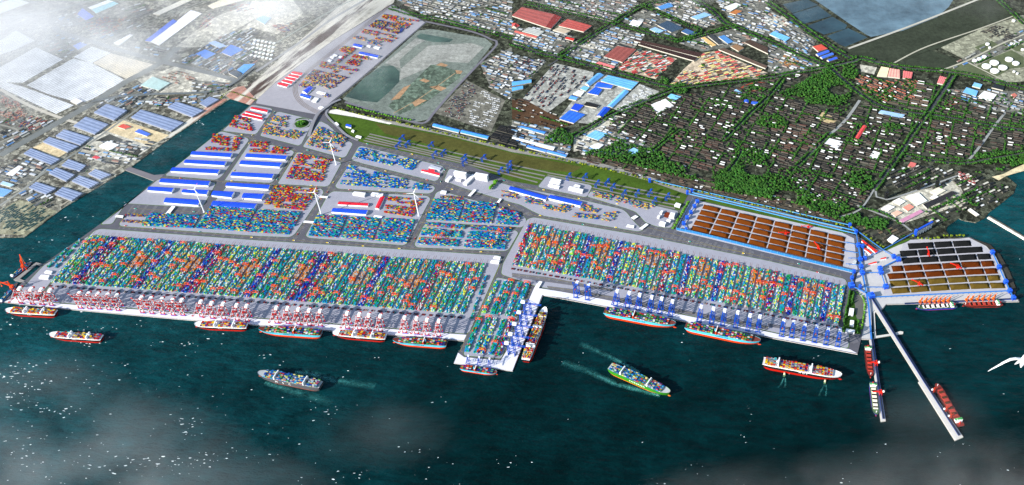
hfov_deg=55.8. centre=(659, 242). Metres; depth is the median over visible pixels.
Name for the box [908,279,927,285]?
ore pile
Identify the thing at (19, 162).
village ground
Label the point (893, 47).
dark meadow
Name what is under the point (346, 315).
quay crane
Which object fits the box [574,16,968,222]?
pale yard
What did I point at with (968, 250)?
coal pile
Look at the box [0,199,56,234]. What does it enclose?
gridded lot
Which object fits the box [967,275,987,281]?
ore pile
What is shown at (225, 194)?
warehouse
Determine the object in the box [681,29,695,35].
warehouse
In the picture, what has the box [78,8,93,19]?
warehouse
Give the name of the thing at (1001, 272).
belt conveyor
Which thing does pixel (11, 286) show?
harbour crane
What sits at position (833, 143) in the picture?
warehouse
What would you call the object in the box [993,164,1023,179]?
beach sand
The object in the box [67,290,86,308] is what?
quay crane
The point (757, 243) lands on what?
ore pile
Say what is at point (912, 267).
ore pile
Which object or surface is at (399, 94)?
orange soil
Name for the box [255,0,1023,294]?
town ground
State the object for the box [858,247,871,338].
belt conveyor
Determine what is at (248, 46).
village ground
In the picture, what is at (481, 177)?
office tower
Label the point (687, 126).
village ground
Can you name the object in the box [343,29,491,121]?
basin ground
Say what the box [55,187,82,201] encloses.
warehouse
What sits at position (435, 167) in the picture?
hall
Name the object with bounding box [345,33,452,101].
pond
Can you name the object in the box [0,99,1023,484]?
sea
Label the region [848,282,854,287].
transfer house
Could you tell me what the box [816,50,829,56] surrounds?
warehouse
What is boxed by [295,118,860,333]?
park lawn
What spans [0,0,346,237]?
mainland ground
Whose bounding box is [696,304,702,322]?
quay crane
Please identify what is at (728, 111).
houses
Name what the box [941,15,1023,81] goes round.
oil terminal ground
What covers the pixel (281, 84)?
warehouse
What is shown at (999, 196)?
village ground
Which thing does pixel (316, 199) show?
wind turbine
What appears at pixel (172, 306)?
quay crane
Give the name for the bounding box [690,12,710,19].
warehouse
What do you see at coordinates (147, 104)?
village ground
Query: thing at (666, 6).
warehouse
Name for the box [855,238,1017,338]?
causeway paving
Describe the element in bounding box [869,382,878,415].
bulk carrier
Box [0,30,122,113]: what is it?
storage field
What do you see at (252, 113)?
warehouse
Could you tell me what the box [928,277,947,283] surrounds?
ore pile
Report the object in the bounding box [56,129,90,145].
warehouse
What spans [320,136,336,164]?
wind turbine
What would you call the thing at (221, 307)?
quay crane
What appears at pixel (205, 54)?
warehouse
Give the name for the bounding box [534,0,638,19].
village ground
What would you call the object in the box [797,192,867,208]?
village ground
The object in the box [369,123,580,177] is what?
worn grass
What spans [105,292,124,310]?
quay crane
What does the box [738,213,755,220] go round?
ore pile
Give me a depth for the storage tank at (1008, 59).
7578.28 m
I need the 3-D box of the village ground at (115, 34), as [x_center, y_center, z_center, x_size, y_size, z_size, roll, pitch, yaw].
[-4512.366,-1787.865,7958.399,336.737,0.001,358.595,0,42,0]
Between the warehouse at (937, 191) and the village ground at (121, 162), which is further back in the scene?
the village ground at (121, 162)
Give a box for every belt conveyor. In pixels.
[654,180,847,224]
[689,193,855,233]
[692,192,854,230]
[853,227,891,254]
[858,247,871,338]
[867,233,912,256]
[871,298,959,435]
[871,339,884,418]
[875,290,1006,297]
[905,298,1011,303]
[993,254,1012,294]
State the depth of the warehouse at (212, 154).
6627.53 m
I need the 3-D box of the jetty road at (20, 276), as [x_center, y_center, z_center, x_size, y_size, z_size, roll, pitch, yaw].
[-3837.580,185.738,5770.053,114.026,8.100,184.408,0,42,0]
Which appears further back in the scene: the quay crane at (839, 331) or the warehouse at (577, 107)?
the warehouse at (577, 107)
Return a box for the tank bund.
[943,41,1023,78]
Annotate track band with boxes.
[364,133,679,208]
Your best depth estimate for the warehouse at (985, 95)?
7196.22 m
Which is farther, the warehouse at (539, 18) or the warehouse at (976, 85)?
the warehouse at (539, 18)
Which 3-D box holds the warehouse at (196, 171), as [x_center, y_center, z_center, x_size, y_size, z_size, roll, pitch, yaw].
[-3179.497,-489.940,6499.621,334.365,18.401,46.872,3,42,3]
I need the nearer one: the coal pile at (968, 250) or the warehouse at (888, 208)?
the coal pile at (968, 250)
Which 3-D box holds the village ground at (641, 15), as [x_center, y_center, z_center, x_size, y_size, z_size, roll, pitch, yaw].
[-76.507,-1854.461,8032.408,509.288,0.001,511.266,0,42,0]
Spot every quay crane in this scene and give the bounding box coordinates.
[8,285,27,303]
[20,286,37,304]
[30,287,48,305]
[39,287,57,305]
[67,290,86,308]
[77,291,95,309]
[86,291,105,309]
[96,292,115,310]
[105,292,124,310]
[131,295,147,313]
[140,295,157,313]
[151,296,168,314]
[162,297,178,315]
[171,297,187,315]
[192,299,206,316]
[202,300,216,318]
[214,301,229,319]
[228,302,241,320]
[238,303,252,321]
[268,305,281,323]
[279,305,293,323]
[290,306,303,324]
[301,307,314,325]
[312,308,325,326]
[340,310,351,328]
[352,311,364,330]
[362,312,373,330]
[373,313,385,331]
[398,314,409,333]
[410,315,421,334]
[421,317,431,335]
[433,318,443,336]
[502,340,525,356]
[506,332,529,347]
[510,321,532,335]
[514,309,537,324]
[518,299,540,313]
[572,280,580,297]
[584,282,591,300]
[611,288,619,306]
[623,290,631,308]
[634,292,641,310]
[646,294,653,312]
[656,296,663,314]
[667,298,674,316]
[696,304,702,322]
[709,306,715,324]
[720,307,726,326]
[733,309,739,328]
[745,312,751,331]
[755,314,761,332]
[779,318,785,336]
[788,319,795,338]
[800,322,806,341]
[811,324,818,342]
[823,326,829,345]
[834,328,841,347]
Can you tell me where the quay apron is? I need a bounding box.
[5,284,855,370]
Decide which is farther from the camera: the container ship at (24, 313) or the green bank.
the green bank
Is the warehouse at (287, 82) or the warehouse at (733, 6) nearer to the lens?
the warehouse at (287, 82)
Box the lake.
[816,0,952,36]
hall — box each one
[421,169,439,176]
[429,165,441,170]
[861,240,877,253]
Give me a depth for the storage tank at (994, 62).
7544.61 m
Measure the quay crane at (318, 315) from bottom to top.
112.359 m
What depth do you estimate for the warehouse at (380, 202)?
6240.83 m
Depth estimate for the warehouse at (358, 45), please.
7728.35 m
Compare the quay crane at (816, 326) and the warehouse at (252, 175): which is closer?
the quay crane at (816, 326)
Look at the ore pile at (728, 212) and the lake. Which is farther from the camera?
the lake
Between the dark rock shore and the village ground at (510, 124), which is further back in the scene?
the village ground at (510, 124)
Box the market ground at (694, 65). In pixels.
[618,50,766,85]
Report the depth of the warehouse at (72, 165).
6544.16 m
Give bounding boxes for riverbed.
[247,0,375,96]
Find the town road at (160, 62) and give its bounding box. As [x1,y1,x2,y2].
[0,0,1023,230]
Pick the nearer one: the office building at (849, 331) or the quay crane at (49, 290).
the office building at (849, 331)
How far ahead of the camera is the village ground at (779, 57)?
7553.47 m
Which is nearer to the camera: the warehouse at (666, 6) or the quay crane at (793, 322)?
the quay crane at (793, 322)
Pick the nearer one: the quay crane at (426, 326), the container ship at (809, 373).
the container ship at (809, 373)
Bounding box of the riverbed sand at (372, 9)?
[256,0,393,98]
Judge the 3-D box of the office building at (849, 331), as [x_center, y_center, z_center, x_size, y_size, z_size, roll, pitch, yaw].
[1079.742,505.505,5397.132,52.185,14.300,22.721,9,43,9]
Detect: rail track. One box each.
[94,220,845,284]
[293,6,386,114]
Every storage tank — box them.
[982,63,990,68]
[990,60,998,65]
[990,68,998,73]
[998,65,1006,69]
[1005,57,1012,61]
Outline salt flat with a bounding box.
[386,39,483,79]
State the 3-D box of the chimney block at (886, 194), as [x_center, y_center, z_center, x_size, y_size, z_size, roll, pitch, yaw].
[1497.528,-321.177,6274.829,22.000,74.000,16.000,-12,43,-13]
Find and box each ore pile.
[691,226,709,233]
[693,220,712,228]
[697,215,714,222]
[699,210,717,217]
[702,204,720,211]
[710,230,729,238]
[712,225,731,232]
[715,219,733,226]
[718,214,735,222]
[720,209,738,216]
[729,235,747,242]
[731,229,749,237]
[734,224,751,231]
[736,218,753,226]
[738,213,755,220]
[748,239,767,247]
[750,234,768,241]
[753,228,770,235]
[754,223,772,230]
[756,217,773,224]
[768,244,785,251]
[769,238,787,246]
[771,232,788,240]
[772,227,789,234]
[774,221,791,228]
[787,248,804,256]
[788,242,805,250]
[789,237,806,244]
[791,231,808,239]
[792,225,809,232]
[806,253,823,261]
[807,247,824,255]
[808,241,825,248]
[809,235,826,243]
[810,229,827,237]
[825,257,842,265]
[826,251,843,259]
[827,245,843,253]
[828,233,844,241]
[828,239,844,247]
[887,273,905,278]
[889,280,908,285]
[891,265,903,271]
[891,287,909,293]
[903,264,922,270]
[906,271,924,277]
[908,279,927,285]
[910,286,929,292]
[922,263,941,269]
[925,270,944,276]
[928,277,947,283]
[929,284,949,290]
[942,262,960,268]
[944,269,964,275]
[947,276,967,282]
[949,283,969,289]
[961,261,980,267]
[964,268,984,274]
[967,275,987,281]
[969,283,989,288]
[981,261,994,266]
[984,268,997,273]
[987,275,1000,280]
[990,282,1004,288]
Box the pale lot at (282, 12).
[81,0,302,161]
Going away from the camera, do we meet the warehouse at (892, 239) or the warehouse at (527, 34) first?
the warehouse at (892, 239)
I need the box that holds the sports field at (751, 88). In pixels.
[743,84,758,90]
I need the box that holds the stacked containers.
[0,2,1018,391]
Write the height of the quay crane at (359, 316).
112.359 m
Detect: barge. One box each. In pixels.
[0,282,17,302]
[10,261,31,277]
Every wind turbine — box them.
[189,184,205,212]
[303,185,322,214]
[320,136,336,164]
[407,188,419,215]
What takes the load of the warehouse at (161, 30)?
on the mainland ground at (37, 27)
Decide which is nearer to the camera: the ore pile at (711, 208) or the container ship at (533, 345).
the container ship at (533, 345)
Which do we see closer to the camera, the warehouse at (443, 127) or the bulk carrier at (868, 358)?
the bulk carrier at (868, 358)
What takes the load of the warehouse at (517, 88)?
on the town ground at (671, 73)
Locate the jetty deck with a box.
[869,304,962,440]
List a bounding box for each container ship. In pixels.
[5,306,57,317]
[49,330,103,342]
[194,320,248,330]
[257,370,322,390]
[258,326,322,338]
[332,329,386,341]
[392,337,447,348]
[459,365,497,374]
[521,307,546,362]
[603,307,676,327]
[607,363,670,395]
[684,322,760,344]
[762,357,841,379]
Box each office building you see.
[39,275,49,279]
[352,191,365,196]
[371,192,383,197]
[463,174,474,185]
[490,260,499,263]
[548,184,559,188]
[550,180,560,184]
[568,186,582,193]
[659,221,665,226]
[669,212,674,218]
[845,329,854,333]
[848,308,853,315]
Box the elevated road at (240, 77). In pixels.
[91,66,256,101]
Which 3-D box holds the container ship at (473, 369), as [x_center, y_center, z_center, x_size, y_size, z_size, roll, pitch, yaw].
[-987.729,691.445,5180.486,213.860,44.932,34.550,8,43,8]
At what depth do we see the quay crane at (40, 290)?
5527.88 m
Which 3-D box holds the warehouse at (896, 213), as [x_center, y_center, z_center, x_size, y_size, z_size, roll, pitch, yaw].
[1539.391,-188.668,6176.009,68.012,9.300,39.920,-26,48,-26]
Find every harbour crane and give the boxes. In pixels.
[0,281,15,290]
[19,254,27,269]
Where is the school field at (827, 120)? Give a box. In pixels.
[818,112,835,124]
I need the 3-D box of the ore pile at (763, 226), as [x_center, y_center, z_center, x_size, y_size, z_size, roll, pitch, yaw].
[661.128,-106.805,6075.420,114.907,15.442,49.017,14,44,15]
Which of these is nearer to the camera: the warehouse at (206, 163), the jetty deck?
the jetty deck
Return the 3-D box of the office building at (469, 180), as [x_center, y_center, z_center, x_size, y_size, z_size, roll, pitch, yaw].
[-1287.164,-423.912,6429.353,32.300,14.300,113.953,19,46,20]
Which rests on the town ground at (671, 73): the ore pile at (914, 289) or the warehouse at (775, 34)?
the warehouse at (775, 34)
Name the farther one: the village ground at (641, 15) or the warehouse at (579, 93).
the village ground at (641, 15)
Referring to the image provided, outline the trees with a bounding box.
[2,0,1023,236]
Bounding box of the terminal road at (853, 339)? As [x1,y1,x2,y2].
[512,273,858,343]
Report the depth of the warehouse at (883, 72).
7437.71 m
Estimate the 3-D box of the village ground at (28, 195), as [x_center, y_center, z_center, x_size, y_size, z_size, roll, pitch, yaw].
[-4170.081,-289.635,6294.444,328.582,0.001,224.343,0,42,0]
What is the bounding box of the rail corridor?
[327,109,841,228]
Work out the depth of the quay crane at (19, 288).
5537.50 m
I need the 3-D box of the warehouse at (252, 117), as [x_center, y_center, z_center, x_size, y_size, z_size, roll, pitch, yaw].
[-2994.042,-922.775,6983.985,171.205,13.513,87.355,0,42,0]
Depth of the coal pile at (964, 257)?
5852.39 m
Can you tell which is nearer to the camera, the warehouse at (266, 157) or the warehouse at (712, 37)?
the warehouse at (266, 157)
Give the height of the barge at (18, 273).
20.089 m
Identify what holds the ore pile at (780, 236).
on the ore yard paving at (849, 258)
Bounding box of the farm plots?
[388,65,460,113]
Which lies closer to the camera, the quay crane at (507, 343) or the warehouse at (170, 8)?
the quay crane at (507, 343)
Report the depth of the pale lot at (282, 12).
7940.92 m
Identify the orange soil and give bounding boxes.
[391,63,461,105]
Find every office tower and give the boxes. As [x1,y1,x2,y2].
[454,170,466,178]
[474,172,488,181]
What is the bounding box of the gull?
[989,355,1023,370]
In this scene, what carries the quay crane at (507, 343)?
on the quay apron
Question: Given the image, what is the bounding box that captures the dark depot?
[436,17,627,131]
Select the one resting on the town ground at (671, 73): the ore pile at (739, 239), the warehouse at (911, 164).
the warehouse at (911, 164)
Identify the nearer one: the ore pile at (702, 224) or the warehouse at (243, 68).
the ore pile at (702, 224)
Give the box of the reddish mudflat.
[169,86,255,137]
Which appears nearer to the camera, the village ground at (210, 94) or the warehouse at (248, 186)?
the warehouse at (248, 186)
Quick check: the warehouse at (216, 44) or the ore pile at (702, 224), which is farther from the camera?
the warehouse at (216, 44)
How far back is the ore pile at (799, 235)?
6006.73 m
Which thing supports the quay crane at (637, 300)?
on the quay apron
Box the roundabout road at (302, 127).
[292,119,310,128]
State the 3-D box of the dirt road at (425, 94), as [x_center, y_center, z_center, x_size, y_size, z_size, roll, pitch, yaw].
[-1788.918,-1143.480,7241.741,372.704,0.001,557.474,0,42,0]
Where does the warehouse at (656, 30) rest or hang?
on the town ground at (671, 73)
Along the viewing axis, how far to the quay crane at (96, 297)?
5505.47 m
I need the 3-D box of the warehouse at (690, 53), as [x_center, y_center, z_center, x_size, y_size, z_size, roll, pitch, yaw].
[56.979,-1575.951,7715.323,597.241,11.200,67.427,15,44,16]
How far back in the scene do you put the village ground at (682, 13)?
8169.48 m
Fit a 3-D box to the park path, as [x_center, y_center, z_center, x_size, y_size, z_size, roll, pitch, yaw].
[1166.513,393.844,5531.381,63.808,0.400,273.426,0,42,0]
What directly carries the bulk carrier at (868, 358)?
on the sea
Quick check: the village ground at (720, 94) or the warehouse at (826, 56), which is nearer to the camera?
the village ground at (720, 94)
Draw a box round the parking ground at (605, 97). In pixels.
[523,63,658,123]
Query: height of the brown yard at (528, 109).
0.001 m
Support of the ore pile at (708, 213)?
on the ore yard paving at (849, 258)
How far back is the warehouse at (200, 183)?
6396.26 m
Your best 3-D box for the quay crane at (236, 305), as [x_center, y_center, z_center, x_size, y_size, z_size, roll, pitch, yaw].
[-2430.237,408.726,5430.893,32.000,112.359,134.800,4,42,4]
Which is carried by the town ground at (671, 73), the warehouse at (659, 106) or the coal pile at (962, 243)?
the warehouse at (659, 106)
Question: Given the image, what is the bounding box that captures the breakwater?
[987,216,1023,239]
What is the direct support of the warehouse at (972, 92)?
on the town ground at (671, 73)
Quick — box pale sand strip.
[329,109,390,123]
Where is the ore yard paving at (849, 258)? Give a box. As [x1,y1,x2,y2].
[677,199,1005,294]
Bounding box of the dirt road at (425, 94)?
[394,73,454,112]
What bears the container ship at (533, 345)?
on the sea
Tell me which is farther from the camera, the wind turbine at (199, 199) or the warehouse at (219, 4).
the warehouse at (219, 4)
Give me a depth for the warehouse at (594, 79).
7354.48 m
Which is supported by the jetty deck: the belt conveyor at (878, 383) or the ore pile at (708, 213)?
the belt conveyor at (878, 383)
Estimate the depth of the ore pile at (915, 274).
5737.71 m
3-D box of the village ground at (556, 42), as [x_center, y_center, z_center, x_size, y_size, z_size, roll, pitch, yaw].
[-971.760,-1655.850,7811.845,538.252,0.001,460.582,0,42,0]
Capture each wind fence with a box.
[676,227,851,271]
[677,198,692,226]
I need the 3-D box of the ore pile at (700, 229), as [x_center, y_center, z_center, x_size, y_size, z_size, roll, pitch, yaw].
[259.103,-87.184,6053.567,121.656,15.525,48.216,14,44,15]
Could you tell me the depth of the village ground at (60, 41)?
7771.74 m
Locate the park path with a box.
[854,294,863,326]
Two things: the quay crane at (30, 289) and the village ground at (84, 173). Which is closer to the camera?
the quay crane at (30, 289)
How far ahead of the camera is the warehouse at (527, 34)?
7867.90 m
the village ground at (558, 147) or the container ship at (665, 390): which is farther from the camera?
the village ground at (558, 147)
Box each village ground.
[0,119,52,151]
[0,165,43,183]
[10,158,59,174]
[10,188,53,206]
[37,34,87,56]
[52,11,84,26]
[65,165,88,177]
[79,146,152,165]
[93,19,142,39]
[95,85,164,109]
[119,3,153,17]
[132,97,170,106]
[139,47,187,65]
[171,92,222,103]
[180,28,255,73]
[192,80,232,91]
[398,0,511,14]
[428,4,511,34]
[480,47,511,99]
[490,123,516,146]
[512,27,574,54]
[512,54,545,79]
[512,120,571,152]
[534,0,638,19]
[567,26,644,68]
[575,156,846,222]
[579,131,650,154]
[619,95,683,148]
[621,9,677,37]
[650,0,720,27]
[657,132,732,170]
[661,99,753,141]
[680,29,765,50]
[689,82,777,110]
[716,0,767,36]
[723,101,779,171]
[768,10,815,56]
[768,43,823,74]
[768,72,811,89]
[768,125,822,159]
[768,160,865,198]
[769,95,843,132]
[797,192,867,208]
[810,137,858,174]
[835,122,900,153]
[850,101,923,134]
[850,147,895,173]
[855,76,915,103]
[855,214,910,240]
[886,165,1009,207]
[889,83,937,110]
[909,118,991,159]
[927,205,968,222]
[933,92,1023,126]
[946,89,1023,112]
[961,29,1023,63]
[983,129,1023,153]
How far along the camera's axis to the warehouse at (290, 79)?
7361.13 m
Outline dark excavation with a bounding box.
[96,134,142,154]
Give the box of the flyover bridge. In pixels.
[307,99,358,140]
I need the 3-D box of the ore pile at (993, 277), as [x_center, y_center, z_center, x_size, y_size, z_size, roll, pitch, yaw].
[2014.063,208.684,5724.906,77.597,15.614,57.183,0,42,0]
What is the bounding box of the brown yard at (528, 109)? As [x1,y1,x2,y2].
[512,99,572,128]
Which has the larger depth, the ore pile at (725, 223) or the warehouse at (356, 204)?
the warehouse at (356, 204)
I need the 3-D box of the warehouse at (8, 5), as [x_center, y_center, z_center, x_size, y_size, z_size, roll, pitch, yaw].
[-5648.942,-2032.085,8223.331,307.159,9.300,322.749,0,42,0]
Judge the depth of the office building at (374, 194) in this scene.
6300.26 m
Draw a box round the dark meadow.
[847,0,1016,69]
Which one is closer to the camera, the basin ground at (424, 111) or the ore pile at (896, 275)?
the ore pile at (896, 275)
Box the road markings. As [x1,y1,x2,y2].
[45,110,840,351]
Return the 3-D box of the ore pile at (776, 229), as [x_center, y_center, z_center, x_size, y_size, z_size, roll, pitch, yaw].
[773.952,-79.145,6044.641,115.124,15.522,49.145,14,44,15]
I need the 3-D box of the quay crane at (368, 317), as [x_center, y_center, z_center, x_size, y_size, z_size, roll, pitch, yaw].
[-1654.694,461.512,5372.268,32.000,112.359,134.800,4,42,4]
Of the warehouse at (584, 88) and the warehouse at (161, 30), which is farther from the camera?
the warehouse at (161, 30)
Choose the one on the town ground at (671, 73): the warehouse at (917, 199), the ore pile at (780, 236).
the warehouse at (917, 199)
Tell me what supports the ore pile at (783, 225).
on the ore yard paving at (849, 258)
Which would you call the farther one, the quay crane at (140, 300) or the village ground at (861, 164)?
the village ground at (861, 164)
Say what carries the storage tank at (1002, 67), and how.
on the town ground at (671, 73)
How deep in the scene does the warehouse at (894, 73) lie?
7424.15 m
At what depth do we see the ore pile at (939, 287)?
5655.00 m
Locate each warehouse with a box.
[0,0,29,13]
[0,181,14,187]
[0,188,12,197]
[6,165,22,175]
[23,148,59,165]
[29,182,56,194]
[43,137,78,152]
[49,167,74,181]
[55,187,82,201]
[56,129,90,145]
[62,159,85,171]
[71,98,82,104]
[72,175,98,188]
[73,42,86,50]
[74,117,108,134]
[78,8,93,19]
[88,0,112,9]
[88,169,111,179]
[92,2,118,13]
[94,104,126,120]
[99,141,118,150]
[114,34,133,45]
[118,124,131,129]
[131,110,183,131]
[135,129,150,136]
[141,77,169,90]
[145,19,176,41]
[147,186,174,193]
[151,10,201,45]
[153,0,191,15]
[159,178,210,186]
[164,197,200,206]
[168,101,203,117]
[171,167,219,174]
[182,189,208,195]
[184,159,226,166]
[190,151,232,158]
[197,49,215,58]
[199,97,218,107]
[208,0,243,8]
[209,41,225,47]
[211,191,234,198]
[211,201,256,209]
[222,45,242,56]
[225,182,269,190]
[229,70,242,77]
[230,172,273,179]
[237,64,254,74]
[239,160,282,167]
[242,113,263,120]
[242,193,264,200]
[245,111,262,116]
[245,153,287,160]
[250,107,267,112]
[256,16,270,24]
[277,82,290,87]
[282,79,293,84]
[285,77,297,81]
[288,74,300,78]
[291,71,303,75]
[300,93,311,99]
[302,86,312,93]
[331,208,367,215]
[338,201,368,206]
[353,43,363,48]
[358,52,379,58]
[375,196,384,209]
[432,123,459,132]
[460,130,489,139]
[509,186,547,200]
[512,7,553,27]
[512,23,519,28]
[512,79,530,86]
[512,86,522,91]
[512,137,554,150]
[514,30,538,38]
[520,126,546,134]
[522,27,543,35]
[526,145,546,152]
[546,14,560,28]
[546,150,567,157]
[548,195,582,206]
[553,27,570,33]
[559,19,591,32]
[559,110,584,123]
[565,37,574,41]
[569,95,578,100]
[571,103,583,111]
[573,90,583,96]
[580,86,588,91]
[584,102,598,108]
[585,73,603,86]
[586,130,606,140]
[587,87,601,95]
[590,143,603,150]
[594,82,614,88]
[596,61,614,69]
[597,107,609,117]
[601,75,637,89]
[604,46,635,62]
[607,90,628,108]
[628,148,637,153]
[629,20,641,27]
[634,39,702,56]
[638,42,697,61]
[650,27,663,32]
[651,99,673,113]
[655,3,672,9]
[657,21,682,32]
[668,94,680,100]
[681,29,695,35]
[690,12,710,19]
[701,37,715,46]
[708,34,722,44]
[718,35,732,43]
[718,48,766,68]
[725,3,740,10]
[729,10,741,14]
[731,44,743,51]
[744,40,767,53]
[769,31,789,41]
[812,44,826,51]
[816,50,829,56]
[820,53,833,59]
[825,138,841,149]
[827,57,837,61]
[854,125,866,140]
[869,151,878,159]
[877,66,888,77]
[878,110,904,117]
[881,205,894,210]
[887,235,898,243]
[888,68,899,78]
[891,211,902,216]
[893,198,905,205]
[899,210,922,222]
[903,71,912,79]
[903,204,913,211]
[905,192,926,205]
[908,162,915,167]
[923,191,956,208]
[930,187,945,195]
[937,76,945,84]
[963,87,977,96]
[968,208,978,216]
[972,82,981,88]
[978,91,996,100]
[992,84,1003,90]
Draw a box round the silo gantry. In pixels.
[914,221,932,236]
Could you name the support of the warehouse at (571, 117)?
on the town ground at (671, 73)
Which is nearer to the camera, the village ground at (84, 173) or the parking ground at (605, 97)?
the village ground at (84, 173)
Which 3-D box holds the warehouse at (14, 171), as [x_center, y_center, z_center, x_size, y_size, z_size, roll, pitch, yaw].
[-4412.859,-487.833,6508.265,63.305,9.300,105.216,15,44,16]
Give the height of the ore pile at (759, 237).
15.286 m
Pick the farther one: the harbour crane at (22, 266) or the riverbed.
the riverbed
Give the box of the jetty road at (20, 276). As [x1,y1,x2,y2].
[13,262,42,282]
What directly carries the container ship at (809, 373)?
on the sea
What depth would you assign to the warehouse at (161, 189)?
6336.30 m
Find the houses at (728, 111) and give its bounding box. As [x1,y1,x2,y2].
[0,0,1023,239]
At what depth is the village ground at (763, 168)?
6790.55 m
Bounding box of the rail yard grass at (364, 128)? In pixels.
[328,113,687,209]
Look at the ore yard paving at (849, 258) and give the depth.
5933.81 m
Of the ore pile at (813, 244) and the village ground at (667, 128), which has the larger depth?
the village ground at (667, 128)
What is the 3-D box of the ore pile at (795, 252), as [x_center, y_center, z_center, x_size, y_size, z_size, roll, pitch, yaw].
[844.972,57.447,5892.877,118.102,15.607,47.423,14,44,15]
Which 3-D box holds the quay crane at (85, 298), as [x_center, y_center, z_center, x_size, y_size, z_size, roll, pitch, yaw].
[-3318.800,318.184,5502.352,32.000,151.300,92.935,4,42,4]
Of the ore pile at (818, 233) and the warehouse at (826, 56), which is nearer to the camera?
the ore pile at (818, 233)
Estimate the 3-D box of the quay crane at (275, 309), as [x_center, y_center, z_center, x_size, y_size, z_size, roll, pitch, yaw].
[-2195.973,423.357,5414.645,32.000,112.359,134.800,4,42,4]
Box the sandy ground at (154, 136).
[33,120,168,176]
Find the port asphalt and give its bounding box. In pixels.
[4,4,1018,371]
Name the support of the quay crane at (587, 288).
on the quay apron
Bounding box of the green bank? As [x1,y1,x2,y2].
[700,199,910,250]
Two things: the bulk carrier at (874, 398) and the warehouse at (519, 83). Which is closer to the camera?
the bulk carrier at (874, 398)
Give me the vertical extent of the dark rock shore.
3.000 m
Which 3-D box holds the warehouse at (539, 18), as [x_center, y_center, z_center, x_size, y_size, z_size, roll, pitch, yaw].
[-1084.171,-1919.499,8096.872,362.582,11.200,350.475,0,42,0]
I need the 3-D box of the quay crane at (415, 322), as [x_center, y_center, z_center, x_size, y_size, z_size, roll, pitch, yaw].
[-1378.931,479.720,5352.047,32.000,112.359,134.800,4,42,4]
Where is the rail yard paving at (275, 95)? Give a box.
[256,5,424,113]
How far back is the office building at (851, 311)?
5503.90 m
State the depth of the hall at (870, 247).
5923.90 m
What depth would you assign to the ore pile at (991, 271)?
5762.88 m
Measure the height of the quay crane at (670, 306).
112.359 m
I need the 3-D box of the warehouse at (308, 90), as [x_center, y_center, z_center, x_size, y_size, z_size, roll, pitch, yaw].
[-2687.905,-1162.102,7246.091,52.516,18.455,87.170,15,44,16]
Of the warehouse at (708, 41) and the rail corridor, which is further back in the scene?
the warehouse at (708, 41)
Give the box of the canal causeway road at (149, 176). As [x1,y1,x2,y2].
[125,167,163,180]
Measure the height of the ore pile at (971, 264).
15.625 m
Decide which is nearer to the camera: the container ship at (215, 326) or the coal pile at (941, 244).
the container ship at (215, 326)
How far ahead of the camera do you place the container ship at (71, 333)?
5347.00 m
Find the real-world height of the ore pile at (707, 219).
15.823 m
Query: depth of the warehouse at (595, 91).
7234.74 m
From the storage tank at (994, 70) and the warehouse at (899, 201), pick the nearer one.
the warehouse at (899, 201)
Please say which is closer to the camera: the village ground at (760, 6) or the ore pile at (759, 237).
the ore pile at (759, 237)
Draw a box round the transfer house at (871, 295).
[868,292,874,298]
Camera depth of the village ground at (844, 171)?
6614.84 m
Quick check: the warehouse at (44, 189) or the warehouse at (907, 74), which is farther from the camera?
the warehouse at (907, 74)
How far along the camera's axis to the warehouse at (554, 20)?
8035.65 m
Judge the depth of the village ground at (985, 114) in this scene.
7024.02 m
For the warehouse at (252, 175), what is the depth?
6451.02 m
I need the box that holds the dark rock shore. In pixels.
[972,238,1015,294]
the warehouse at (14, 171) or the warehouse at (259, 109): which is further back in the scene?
the warehouse at (259, 109)
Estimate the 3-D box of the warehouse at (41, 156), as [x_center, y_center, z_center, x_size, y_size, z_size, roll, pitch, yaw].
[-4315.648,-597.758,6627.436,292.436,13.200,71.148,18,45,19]
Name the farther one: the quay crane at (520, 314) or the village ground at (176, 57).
the village ground at (176, 57)
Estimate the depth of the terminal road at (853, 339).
5577.14 m
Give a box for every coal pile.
[900,250,917,256]
[901,257,919,263]
[907,242,933,248]
[918,249,936,255]
[920,256,938,262]
[934,241,952,247]
[937,248,955,254]
[939,255,958,261]
[953,240,971,246]
[955,246,982,253]
[958,254,976,260]
[977,253,990,259]
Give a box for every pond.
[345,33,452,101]
[783,0,866,46]
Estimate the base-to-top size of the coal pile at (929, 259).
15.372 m
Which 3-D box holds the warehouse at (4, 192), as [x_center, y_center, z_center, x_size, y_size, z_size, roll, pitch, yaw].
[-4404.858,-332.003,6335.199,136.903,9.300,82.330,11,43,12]
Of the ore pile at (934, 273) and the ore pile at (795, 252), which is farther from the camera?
the ore pile at (795, 252)
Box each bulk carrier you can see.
[864,345,873,377]
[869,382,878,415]
[916,302,956,309]
[935,383,964,426]
[963,300,1002,307]
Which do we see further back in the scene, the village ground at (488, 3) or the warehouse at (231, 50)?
the village ground at (488, 3)
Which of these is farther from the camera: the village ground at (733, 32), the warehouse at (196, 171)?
the village ground at (733, 32)
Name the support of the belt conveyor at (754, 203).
on the rail corridor
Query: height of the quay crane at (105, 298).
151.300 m
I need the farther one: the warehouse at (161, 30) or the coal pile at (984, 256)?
the warehouse at (161, 30)

